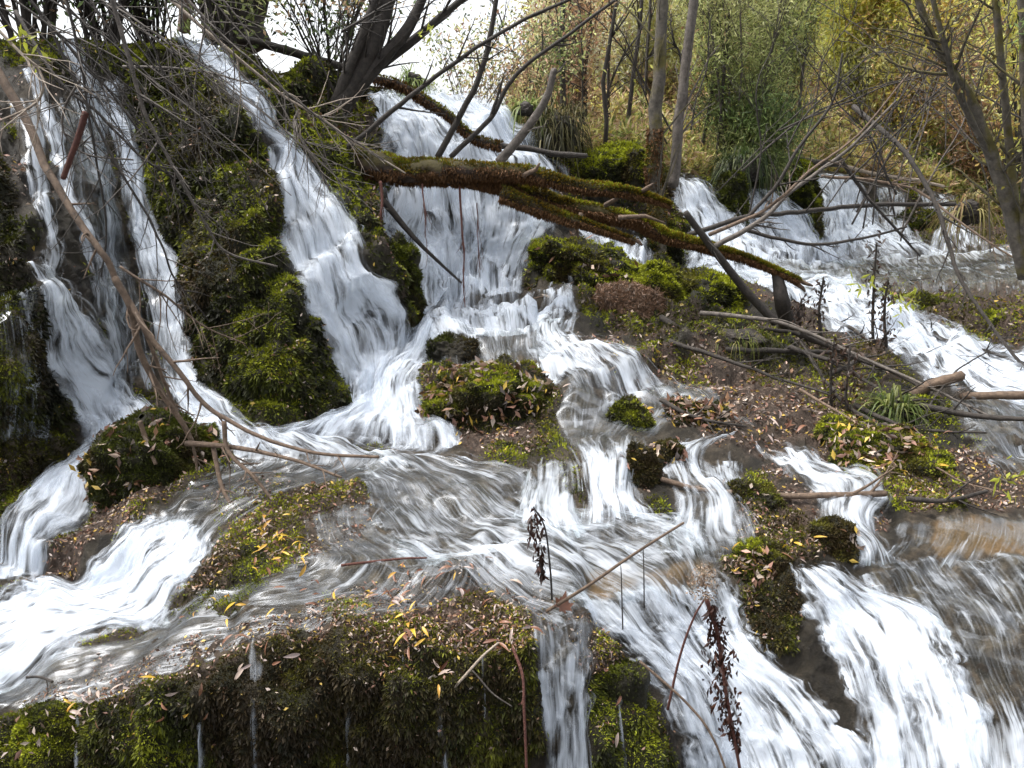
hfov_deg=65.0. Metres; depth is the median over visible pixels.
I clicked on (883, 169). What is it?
bare sapling
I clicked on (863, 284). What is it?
leaf spray
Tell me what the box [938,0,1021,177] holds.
yellow shrub
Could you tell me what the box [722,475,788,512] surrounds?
mossy boulder
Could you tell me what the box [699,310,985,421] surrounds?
fallen branch
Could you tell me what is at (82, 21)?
bare twig
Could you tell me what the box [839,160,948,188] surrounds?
fallen branch
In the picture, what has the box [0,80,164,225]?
bare twig
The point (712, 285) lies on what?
mossy boulder
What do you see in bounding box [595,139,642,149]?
mossy boulder
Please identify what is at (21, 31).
leaf spray
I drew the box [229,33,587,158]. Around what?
fallen branch
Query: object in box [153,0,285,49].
bare shrub
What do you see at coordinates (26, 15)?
bare shrub
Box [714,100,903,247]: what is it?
dead stick
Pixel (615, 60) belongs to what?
shrub
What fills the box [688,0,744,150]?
bare sapling
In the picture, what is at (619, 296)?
needle mound
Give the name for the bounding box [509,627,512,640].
fallen leaf
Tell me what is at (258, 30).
dark trunk
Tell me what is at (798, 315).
dead plant
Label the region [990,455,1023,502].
leaf spray
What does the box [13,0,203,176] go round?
bare twig
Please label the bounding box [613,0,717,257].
tree trunk
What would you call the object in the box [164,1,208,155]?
bare twig
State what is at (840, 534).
mossy boulder
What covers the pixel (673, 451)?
mossy boulder
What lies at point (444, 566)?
fallen leaf
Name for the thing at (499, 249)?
waterfall
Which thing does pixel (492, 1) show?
bare sapling
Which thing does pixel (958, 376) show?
fallen log
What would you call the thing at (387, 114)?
dead stick
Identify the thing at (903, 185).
dead stick
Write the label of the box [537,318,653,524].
stream
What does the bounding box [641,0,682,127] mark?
bare sapling
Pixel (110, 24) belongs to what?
bare twig
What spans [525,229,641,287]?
mossy boulder
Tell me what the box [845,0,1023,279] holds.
leaning tree
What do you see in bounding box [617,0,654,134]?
bare sapling
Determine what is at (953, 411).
fallen branch
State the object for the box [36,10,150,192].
bare twig
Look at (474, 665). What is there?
foreground twig
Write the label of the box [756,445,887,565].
waterfall
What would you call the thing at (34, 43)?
bare twig
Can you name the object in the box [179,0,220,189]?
bare twig
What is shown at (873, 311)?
dead plant
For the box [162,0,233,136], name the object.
bare twig
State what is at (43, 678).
dead stick
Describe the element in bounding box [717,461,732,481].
waterfall
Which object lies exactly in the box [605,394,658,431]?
mossy boulder
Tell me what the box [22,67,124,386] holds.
waterfall
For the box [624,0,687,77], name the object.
bare sapling
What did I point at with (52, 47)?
bare twig
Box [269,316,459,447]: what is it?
stream
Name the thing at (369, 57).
leaning tree
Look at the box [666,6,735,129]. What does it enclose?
bare sapling
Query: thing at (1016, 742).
stream
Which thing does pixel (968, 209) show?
grass tussock
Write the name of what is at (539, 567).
dead plant
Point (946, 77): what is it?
bare sapling
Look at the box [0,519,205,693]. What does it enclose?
waterfall
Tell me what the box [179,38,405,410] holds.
waterfall
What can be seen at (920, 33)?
bare sapling
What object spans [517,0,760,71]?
forest
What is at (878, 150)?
bare sapling
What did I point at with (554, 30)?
bare sapling
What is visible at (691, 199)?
waterfall
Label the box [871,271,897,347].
dead plant
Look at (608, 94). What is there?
bare sapling
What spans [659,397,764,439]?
dead stick
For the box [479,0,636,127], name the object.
brown shrub
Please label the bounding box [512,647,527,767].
foreground twig
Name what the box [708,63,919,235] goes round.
dead stick
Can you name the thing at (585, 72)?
bare sapling
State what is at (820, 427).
mossy boulder
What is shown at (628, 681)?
mossy boulder
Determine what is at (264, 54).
sky
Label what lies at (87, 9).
bare shrub
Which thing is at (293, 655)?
fallen leaf
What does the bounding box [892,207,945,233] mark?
mossy boulder
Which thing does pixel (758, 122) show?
bare sapling
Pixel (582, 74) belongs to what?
bare sapling
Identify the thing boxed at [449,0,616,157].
dead stick
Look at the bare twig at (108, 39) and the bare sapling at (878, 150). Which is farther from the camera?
the bare sapling at (878, 150)
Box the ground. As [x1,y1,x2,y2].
[0,2,1023,767]
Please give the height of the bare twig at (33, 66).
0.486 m
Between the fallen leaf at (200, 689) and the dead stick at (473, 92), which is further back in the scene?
the dead stick at (473, 92)
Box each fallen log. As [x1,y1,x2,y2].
[350,145,812,291]
[909,370,965,394]
[959,391,1023,399]
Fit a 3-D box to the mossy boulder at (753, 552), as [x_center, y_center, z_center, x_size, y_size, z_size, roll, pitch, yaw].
[0.786,0.608,2.602,0.273,0.232,0.231,-14,20,-42]
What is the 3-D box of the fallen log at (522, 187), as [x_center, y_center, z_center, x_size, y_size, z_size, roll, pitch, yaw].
[0.226,-0.955,4.457,2.944,0.894,0.407,1,15,6]
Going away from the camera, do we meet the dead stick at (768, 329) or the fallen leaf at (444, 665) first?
the fallen leaf at (444, 665)
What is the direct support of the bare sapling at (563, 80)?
on the ground
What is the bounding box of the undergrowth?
[503,0,1020,215]
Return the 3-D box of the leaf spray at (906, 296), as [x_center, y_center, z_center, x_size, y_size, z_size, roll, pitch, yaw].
[2.109,-0.406,4.314,0.143,0.232,0.188,0,14,0]
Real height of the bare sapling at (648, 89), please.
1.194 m
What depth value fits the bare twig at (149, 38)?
3.20 m
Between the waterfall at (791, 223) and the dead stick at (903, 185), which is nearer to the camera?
the dead stick at (903, 185)
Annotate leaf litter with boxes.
[0,37,1023,767]
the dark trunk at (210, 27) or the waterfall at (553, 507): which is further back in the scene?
the dark trunk at (210, 27)
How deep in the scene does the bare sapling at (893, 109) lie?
4.62 m
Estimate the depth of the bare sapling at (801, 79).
9.22 m
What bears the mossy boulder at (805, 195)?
on the ground
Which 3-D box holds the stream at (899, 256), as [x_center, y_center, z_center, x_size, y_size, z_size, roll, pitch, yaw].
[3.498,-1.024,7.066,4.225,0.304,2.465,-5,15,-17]
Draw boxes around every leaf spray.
[0,25,49,72]
[417,23,437,50]
[847,270,888,297]
[887,287,916,327]
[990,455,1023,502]
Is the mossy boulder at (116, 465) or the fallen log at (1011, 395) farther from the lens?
the fallen log at (1011, 395)
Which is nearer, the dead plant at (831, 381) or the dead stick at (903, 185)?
the dead plant at (831, 381)
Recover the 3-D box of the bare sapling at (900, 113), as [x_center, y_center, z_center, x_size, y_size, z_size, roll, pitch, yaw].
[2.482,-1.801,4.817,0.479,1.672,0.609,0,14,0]
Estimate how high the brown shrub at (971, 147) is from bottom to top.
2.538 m
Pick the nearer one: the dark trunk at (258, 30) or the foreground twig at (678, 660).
the foreground twig at (678, 660)
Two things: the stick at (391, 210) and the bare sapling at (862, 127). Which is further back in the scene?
the bare sapling at (862, 127)
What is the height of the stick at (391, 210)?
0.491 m
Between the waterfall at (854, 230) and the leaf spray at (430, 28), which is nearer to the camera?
the leaf spray at (430, 28)
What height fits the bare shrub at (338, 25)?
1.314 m
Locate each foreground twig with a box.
[454,642,511,706]
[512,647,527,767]
[546,522,683,612]
[620,565,623,629]
[639,660,725,767]
[643,550,644,607]
[667,599,703,709]
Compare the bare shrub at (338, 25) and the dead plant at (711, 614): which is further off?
the bare shrub at (338, 25)
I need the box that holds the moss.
[0,36,1023,767]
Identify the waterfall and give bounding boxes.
[0,445,91,578]
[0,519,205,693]
[10,105,58,270]
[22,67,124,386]
[27,261,147,441]
[60,40,124,318]
[73,103,151,388]
[100,82,261,445]
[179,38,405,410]
[368,91,556,312]
[461,99,537,140]
[523,468,580,537]
[538,656,588,767]
[568,584,874,767]
[579,229,647,263]
[675,179,776,270]
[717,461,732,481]
[748,188,842,265]
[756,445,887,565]
[794,565,986,767]
[817,174,946,260]
[879,187,911,242]
[921,194,980,255]
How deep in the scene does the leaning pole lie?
4.35 m
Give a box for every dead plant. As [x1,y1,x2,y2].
[527,506,552,600]
[685,563,741,767]
[791,293,808,330]
[803,276,830,336]
[814,338,846,408]
[828,344,864,413]
[862,230,885,345]
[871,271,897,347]
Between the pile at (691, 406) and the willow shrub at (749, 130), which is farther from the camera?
the willow shrub at (749, 130)
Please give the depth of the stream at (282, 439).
3.17 m
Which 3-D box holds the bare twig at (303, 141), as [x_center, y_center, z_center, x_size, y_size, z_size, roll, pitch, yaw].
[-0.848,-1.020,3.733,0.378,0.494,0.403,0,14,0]
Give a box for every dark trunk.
[177,0,194,33]
[194,1,220,45]
[206,0,269,53]
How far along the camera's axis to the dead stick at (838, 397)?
3.77 m
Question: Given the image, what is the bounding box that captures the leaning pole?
[683,210,778,325]
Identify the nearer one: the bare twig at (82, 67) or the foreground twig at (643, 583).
the foreground twig at (643, 583)
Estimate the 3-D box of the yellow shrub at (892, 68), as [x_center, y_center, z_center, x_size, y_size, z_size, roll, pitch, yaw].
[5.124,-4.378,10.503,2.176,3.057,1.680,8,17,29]
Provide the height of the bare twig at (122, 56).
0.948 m
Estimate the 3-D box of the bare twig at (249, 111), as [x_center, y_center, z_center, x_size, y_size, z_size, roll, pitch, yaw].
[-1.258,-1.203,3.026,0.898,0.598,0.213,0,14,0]
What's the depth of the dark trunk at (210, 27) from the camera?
5.42 m
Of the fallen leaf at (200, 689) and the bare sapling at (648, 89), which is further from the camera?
the bare sapling at (648, 89)
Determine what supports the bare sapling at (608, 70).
on the ground
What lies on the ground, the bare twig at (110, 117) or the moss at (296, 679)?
the moss at (296, 679)
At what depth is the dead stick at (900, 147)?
4.43 m
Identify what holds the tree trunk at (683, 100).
on the ground
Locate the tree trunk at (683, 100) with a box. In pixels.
[664,0,719,187]
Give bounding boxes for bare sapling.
[485,0,537,96]
[527,1,579,92]
[538,0,587,98]
[540,0,621,108]
[541,0,599,140]
[557,0,626,116]
[566,0,671,131]
[586,3,667,143]
[598,0,636,143]
[600,2,635,116]
[606,4,673,104]
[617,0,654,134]
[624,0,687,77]
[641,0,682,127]
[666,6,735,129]
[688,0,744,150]
[695,0,751,158]
[710,0,807,213]
[718,0,968,190]
[741,28,979,171]
[777,31,903,194]
[780,39,1018,130]
[785,18,894,214]
[786,0,826,124]
[786,14,930,147]
[787,0,913,187]
[797,30,895,136]
[805,5,1017,211]
[815,0,970,142]
[817,1,989,221]
[837,23,1020,118]
[845,17,1018,182]
[851,3,992,224]
[856,1,1016,212]
[862,0,972,228]
[866,60,935,217]
[872,0,968,224]
[887,0,981,240]
[890,55,984,211]
[897,0,1008,149]
[897,47,980,148]
[901,2,1014,232]
[929,3,996,251]
[980,0,1019,117]
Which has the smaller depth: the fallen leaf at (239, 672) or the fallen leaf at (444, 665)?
the fallen leaf at (444, 665)
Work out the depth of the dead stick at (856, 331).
4.81 m
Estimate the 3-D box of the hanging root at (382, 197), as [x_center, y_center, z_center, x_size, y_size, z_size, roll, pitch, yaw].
[-0.716,-0.863,4.363,0.034,0.465,0.142,2,15,6]
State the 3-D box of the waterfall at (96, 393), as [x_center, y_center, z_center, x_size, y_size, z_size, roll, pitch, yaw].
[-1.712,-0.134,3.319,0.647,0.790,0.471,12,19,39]
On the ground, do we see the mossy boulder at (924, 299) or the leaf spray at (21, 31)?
the mossy boulder at (924, 299)
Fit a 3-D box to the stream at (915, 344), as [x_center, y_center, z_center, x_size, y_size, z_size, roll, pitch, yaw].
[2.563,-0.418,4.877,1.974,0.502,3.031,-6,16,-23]
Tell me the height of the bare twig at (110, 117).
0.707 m
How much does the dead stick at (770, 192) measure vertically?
0.858 m
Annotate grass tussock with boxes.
[387,62,441,113]
[501,90,557,149]
[515,94,602,178]
[694,133,790,231]
[711,323,778,361]
[825,376,934,428]
[916,189,1007,265]
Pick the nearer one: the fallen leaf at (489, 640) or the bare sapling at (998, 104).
the fallen leaf at (489, 640)
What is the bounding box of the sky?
[0,0,538,111]
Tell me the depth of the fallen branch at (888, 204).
5.23 m
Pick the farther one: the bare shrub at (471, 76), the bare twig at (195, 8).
the bare shrub at (471, 76)
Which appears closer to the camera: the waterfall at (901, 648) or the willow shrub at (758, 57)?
the waterfall at (901, 648)
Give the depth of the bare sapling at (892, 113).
6.67 m
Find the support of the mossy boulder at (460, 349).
on the ground
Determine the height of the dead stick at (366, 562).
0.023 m
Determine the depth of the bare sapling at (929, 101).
5.92 m
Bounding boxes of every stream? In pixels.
[176,427,395,532]
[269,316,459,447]
[357,453,709,607]
[411,285,576,337]
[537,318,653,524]
[662,431,735,554]
[709,265,1023,404]
[769,247,1011,271]
[863,575,1023,767]
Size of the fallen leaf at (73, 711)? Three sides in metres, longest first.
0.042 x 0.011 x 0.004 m
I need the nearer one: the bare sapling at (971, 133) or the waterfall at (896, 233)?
the bare sapling at (971, 133)
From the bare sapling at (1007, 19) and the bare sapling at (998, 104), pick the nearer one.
the bare sapling at (998, 104)
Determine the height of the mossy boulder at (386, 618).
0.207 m
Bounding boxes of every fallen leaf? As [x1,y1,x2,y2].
[69,710,81,714]
[199,682,202,695]
[234,668,243,679]
[284,653,299,657]
[299,565,305,576]
[437,565,451,571]
[440,660,447,669]
[483,639,498,642]
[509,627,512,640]
[530,626,543,633]
[615,733,618,746]
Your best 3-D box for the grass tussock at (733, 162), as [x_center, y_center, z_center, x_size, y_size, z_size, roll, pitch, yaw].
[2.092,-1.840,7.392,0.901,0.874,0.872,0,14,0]
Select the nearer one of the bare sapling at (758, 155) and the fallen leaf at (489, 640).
the fallen leaf at (489, 640)
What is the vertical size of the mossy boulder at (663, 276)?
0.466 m
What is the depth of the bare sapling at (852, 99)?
6.02 m
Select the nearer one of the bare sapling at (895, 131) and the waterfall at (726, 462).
the waterfall at (726, 462)
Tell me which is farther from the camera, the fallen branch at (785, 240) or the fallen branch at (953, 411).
the fallen branch at (785, 240)
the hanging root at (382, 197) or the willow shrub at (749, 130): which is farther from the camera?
the willow shrub at (749, 130)
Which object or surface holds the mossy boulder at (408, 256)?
on the ground
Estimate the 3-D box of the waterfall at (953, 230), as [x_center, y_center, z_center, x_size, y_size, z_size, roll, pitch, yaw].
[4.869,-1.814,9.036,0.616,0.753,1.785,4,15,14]
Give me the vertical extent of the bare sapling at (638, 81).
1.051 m
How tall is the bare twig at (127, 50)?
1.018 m
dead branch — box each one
[0,67,378,499]
[184,441,341,509]
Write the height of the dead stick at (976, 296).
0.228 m
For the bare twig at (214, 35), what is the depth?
3.20 m
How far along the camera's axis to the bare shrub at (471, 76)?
6.09 m
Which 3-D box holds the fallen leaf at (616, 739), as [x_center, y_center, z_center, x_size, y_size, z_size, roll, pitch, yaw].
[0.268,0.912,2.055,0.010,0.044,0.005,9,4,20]
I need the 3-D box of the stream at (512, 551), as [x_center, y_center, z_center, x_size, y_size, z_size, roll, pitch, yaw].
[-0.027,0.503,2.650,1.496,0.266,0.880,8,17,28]
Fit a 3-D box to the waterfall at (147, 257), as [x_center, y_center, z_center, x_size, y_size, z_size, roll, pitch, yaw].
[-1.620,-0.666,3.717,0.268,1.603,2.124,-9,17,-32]
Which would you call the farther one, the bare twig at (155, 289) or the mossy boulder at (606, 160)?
the mossy boulder at (606, 160)
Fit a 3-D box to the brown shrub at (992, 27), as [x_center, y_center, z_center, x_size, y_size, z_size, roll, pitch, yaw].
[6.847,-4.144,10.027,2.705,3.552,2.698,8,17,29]
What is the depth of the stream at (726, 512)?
2.77 m
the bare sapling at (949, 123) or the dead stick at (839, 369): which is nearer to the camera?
the dead stick at (839, 369)
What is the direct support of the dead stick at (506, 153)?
on the ground
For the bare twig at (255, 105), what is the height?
0.728 m
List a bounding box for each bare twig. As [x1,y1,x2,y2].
[0,7,153,135]
[0,11,179,210]
[0,25,94,156]
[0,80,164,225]
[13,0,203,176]
[14,9,211,191]
[28,0,218,268]
[32,15,291,195]
[34,0,204,294]
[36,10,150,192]
[47,21,211,351]
[49,0,224,137]
[59,0,127,152]
[61,0,179,215]
[71,0,188,128]
[75,0,133,94]
[85,0,289,278]
[89,0,225,209]
[90,0,298,145]
[100,1,271,220]
[107,4,325,167]
[115,1,204,167]
[117,8,385,213]
[118,7,224,164]
[119,266,279,387]
[120,2,243,208]
[122,15,299,114]
[130,0,236,249]
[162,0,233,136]
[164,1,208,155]
[169,0,405,174]
[170,0,324,161]
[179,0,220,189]
[186,0,398,172]
[201,0,359,205]
[222,0,340,166]
[279,109,372,216]
[341,0,436,41]
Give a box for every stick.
[26,675,52,699]
[60,111,88,179]
[137,420,157,464]
[341,557,426,566]
[345,0,570,150]
[380,198,461,282]
[435,0,513,158]
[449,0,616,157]
[495,62,565,161]
[533,281,573,298]
[604,365,616,373]
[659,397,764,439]
[668,339,870,395]
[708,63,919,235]
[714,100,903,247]
[746,53,871,216]
[757,325,915,349]
[788,345,928,421]
[789,329,881,427]
[821,171,1012,274]
[825,312,948,368]
[829,308,902,374]
[836,154,924,269]
[851,104,1023,370]
[852,403,986,437]
[874,332,1012,454]
[875,269,1000,303]
[916,314,1019,365]
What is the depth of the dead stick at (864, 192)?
4.86 m
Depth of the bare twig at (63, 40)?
2.93 m
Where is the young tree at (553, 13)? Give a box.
[506,0,615,54]
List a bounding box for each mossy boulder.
[0,692,78,767]
[68,405,210,511]
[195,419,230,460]
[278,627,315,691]
[379,609,407,622]
[388,229,427,329]
[414,353,558,435]
[425,330,481,365]
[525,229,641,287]
[563,146,623,182]
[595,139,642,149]
[601,657,651,709]
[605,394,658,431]
[613,145,645,187]
[620,441,665,488]
[635,258,693,302]
[637,216,684,264]
[646,436,688,467]
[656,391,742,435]
[678,264,747,308]
[709,169,750,232]
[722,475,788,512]
[730,535,794,587]
[778,159,825,242]
[807,514,865,564]
[812,413,849,443]
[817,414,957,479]
[870,288,946,311]
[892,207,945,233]
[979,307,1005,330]
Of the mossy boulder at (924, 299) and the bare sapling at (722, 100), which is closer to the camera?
the mossy boulder at (924, 299)
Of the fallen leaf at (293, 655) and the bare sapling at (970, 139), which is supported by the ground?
the bare sapling at (970, 139)
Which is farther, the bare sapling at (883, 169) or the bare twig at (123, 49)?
the bare sapling at (883, 169)
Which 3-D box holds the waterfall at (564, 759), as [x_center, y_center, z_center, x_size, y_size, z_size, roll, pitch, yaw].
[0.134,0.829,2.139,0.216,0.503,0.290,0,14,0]
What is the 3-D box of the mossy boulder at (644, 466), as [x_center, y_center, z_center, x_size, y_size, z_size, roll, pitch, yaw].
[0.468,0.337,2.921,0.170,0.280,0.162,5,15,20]
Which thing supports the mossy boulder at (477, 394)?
on the ground
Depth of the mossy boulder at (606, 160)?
5.92 m
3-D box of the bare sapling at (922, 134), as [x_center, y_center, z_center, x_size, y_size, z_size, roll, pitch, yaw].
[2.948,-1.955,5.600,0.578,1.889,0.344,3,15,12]
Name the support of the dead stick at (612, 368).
on the ground
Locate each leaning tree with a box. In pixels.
[300,0,467,116]
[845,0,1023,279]
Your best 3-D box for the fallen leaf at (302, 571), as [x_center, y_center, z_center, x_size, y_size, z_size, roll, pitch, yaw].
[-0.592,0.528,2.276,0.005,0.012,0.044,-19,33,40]
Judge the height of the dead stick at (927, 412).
0.343 m
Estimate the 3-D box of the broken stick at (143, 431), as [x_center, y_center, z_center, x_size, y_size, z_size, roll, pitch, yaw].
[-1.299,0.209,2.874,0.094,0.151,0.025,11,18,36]
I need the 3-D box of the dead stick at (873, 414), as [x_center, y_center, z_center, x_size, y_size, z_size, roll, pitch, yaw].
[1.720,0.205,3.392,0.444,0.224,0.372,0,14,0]
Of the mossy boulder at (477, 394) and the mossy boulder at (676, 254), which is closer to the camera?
the mossy boulder at (477, 394)
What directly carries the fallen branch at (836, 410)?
on the ground
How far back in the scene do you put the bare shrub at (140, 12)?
4.91 m
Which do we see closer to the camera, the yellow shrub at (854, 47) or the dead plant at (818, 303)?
the dead plant at (818, 303)
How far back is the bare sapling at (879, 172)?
5.10 m
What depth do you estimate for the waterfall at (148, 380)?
3.76 m
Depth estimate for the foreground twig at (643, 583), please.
2.15 m
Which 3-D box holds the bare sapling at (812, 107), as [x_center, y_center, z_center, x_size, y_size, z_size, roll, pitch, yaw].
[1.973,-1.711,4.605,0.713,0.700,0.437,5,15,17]
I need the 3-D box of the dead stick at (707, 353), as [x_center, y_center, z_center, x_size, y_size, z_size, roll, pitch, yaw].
[1.215,-0.058,3.880,0.312,0.292,0.965,-13,19,-40]
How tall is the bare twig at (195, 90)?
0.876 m
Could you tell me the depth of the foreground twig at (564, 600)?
2.05 m
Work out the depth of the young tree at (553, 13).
13.33 m
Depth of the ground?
2.82 m
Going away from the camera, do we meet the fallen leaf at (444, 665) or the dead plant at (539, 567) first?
the fallen leaf at (444, 665)
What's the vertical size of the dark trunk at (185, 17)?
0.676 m
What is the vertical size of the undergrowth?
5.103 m
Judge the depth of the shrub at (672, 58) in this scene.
9.44 m
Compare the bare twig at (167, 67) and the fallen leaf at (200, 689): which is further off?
the bare twig at (167, 67)
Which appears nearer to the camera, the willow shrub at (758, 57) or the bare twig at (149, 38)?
the bare twig at (149, 38)
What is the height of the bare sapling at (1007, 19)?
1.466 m
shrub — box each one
[0,0,97,41]
[6,0,194,43]
[96,0,183,43]
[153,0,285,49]
[240,0,415,73]
[395,0,590,110]
[408,0,631,123]
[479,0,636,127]
[505,0,679,114]
[601,0,743,101]
[664,0,855,152]
[692,67,831,183]
[728,0,857,118]
[808,0,929,127]
[822,0,1002,155]
[905,13,1020,200]
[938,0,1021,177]
[959,0,1018,71]
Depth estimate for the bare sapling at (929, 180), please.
5.19 m
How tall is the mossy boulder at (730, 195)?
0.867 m
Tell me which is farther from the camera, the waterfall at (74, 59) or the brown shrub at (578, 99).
the brown shrub at (578, 99)
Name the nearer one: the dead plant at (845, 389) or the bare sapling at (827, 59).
the dead plant at (845, 389)
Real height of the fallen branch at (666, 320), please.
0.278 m
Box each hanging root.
[379,181,383,226]
[420,184,431,264]
[456,186,465,309]
[475,203,483,275]
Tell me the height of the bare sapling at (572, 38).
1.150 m
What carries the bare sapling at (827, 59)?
on the ground
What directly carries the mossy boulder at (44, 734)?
on the ground
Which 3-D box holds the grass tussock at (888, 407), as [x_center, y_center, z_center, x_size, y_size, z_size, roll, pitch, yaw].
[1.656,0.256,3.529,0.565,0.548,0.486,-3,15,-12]
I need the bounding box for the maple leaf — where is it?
[554,591,573,612]
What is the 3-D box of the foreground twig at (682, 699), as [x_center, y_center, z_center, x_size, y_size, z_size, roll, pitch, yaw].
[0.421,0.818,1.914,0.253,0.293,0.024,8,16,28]
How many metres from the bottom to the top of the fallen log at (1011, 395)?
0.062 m
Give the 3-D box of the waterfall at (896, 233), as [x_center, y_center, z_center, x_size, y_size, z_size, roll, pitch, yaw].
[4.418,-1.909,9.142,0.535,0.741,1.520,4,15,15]
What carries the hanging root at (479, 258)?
hanging from the fallen log at (522, 187)
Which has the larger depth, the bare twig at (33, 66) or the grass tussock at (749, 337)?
the grass tussock at (749, 337)
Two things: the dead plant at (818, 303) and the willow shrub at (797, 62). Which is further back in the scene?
the willow shrub at (797, 62)
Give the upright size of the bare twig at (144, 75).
0.610 m
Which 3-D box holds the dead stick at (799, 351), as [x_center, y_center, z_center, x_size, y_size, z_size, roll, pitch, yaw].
[1.766,-0.032,3.883,0.328,0.207,0.976,-5,15,-17]
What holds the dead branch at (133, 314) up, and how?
on the ground
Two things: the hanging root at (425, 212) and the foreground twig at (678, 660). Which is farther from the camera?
the hanging root at (425, 212)
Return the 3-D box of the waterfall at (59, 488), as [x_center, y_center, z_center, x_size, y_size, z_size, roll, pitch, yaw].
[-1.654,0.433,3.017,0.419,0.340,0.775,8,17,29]
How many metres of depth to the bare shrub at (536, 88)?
6.19 m
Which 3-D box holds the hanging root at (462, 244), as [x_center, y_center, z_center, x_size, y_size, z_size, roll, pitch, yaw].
[-0.278,-0.742,4.459,0.043,0.688,0.107,-7,16,-26]
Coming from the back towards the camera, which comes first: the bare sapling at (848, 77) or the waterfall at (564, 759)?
the bare sapling at (848, 77)
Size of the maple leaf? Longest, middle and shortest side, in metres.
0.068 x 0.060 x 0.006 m
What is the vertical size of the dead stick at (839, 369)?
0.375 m
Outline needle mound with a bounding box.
[591,278,667,319]
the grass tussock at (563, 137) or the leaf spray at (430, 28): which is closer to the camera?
the leaf spray at (430, 28)
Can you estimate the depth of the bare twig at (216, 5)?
3.26 m
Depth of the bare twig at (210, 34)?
3.56 m
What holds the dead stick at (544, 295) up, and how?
on the ground
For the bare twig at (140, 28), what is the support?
attached to the bare twig at (138, 46)
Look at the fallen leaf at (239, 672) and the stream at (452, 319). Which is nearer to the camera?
the fallen leaf at (239, 672)
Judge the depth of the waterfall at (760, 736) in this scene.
2.31 m
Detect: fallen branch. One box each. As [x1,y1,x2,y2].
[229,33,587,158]
[659,315,875,370]
[660,451,901,500]
[687,193,955,234]
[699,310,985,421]
[744,220,906,265]
[785,150,839,166]
[799,332,981,410]
[799,388,1002,499]
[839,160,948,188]
[871,377,1023,424]
[906,468,996,514]
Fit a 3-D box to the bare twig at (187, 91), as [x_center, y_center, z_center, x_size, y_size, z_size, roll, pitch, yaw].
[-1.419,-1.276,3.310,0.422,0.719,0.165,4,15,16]
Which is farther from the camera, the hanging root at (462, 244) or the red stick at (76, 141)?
the hanging root at (462, 244)
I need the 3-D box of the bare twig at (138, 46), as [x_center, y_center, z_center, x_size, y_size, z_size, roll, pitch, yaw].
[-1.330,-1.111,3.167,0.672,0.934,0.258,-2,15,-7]
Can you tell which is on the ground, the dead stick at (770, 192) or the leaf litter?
the leaf litter
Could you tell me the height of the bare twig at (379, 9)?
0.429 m
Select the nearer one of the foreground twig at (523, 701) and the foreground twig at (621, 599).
the foreground twig at (523, 701)
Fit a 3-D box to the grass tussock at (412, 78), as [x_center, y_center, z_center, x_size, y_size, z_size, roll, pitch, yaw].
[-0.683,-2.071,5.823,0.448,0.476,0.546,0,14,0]
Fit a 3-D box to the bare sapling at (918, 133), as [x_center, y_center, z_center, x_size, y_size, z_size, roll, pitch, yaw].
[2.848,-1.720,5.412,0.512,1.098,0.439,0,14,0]
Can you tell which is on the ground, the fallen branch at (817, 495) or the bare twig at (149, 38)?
the fallen branch at (817, 495)
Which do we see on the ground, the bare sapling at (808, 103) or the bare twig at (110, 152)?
the bare sapling at (808, 103)
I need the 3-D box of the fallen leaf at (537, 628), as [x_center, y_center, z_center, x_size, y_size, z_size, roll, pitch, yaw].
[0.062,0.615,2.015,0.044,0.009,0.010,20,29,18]
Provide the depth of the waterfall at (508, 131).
5.66 m
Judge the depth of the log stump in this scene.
4.56 m
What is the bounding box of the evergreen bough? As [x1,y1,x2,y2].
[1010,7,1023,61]
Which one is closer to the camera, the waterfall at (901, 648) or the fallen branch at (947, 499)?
the waterfall at (901, 648)
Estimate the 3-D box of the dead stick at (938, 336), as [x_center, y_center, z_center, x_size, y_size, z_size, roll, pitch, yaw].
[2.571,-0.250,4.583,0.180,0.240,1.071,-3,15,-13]
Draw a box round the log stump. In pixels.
[772,275,795,330]
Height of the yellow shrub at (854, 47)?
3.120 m
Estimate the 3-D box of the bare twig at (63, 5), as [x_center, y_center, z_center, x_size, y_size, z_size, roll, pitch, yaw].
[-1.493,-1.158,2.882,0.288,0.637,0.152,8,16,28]
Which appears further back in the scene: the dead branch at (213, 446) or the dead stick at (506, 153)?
the dead stick at (506, 153)
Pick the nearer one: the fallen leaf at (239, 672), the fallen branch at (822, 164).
the fallen leaf at (239, 672)
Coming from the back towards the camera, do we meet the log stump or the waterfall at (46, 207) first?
the log stump
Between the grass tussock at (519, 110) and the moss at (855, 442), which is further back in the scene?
the grass tussock at (519, 110)
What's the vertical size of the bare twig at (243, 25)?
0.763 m
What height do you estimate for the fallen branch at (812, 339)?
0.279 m
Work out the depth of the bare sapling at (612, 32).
6.55 m
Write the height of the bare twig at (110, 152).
1.091 m

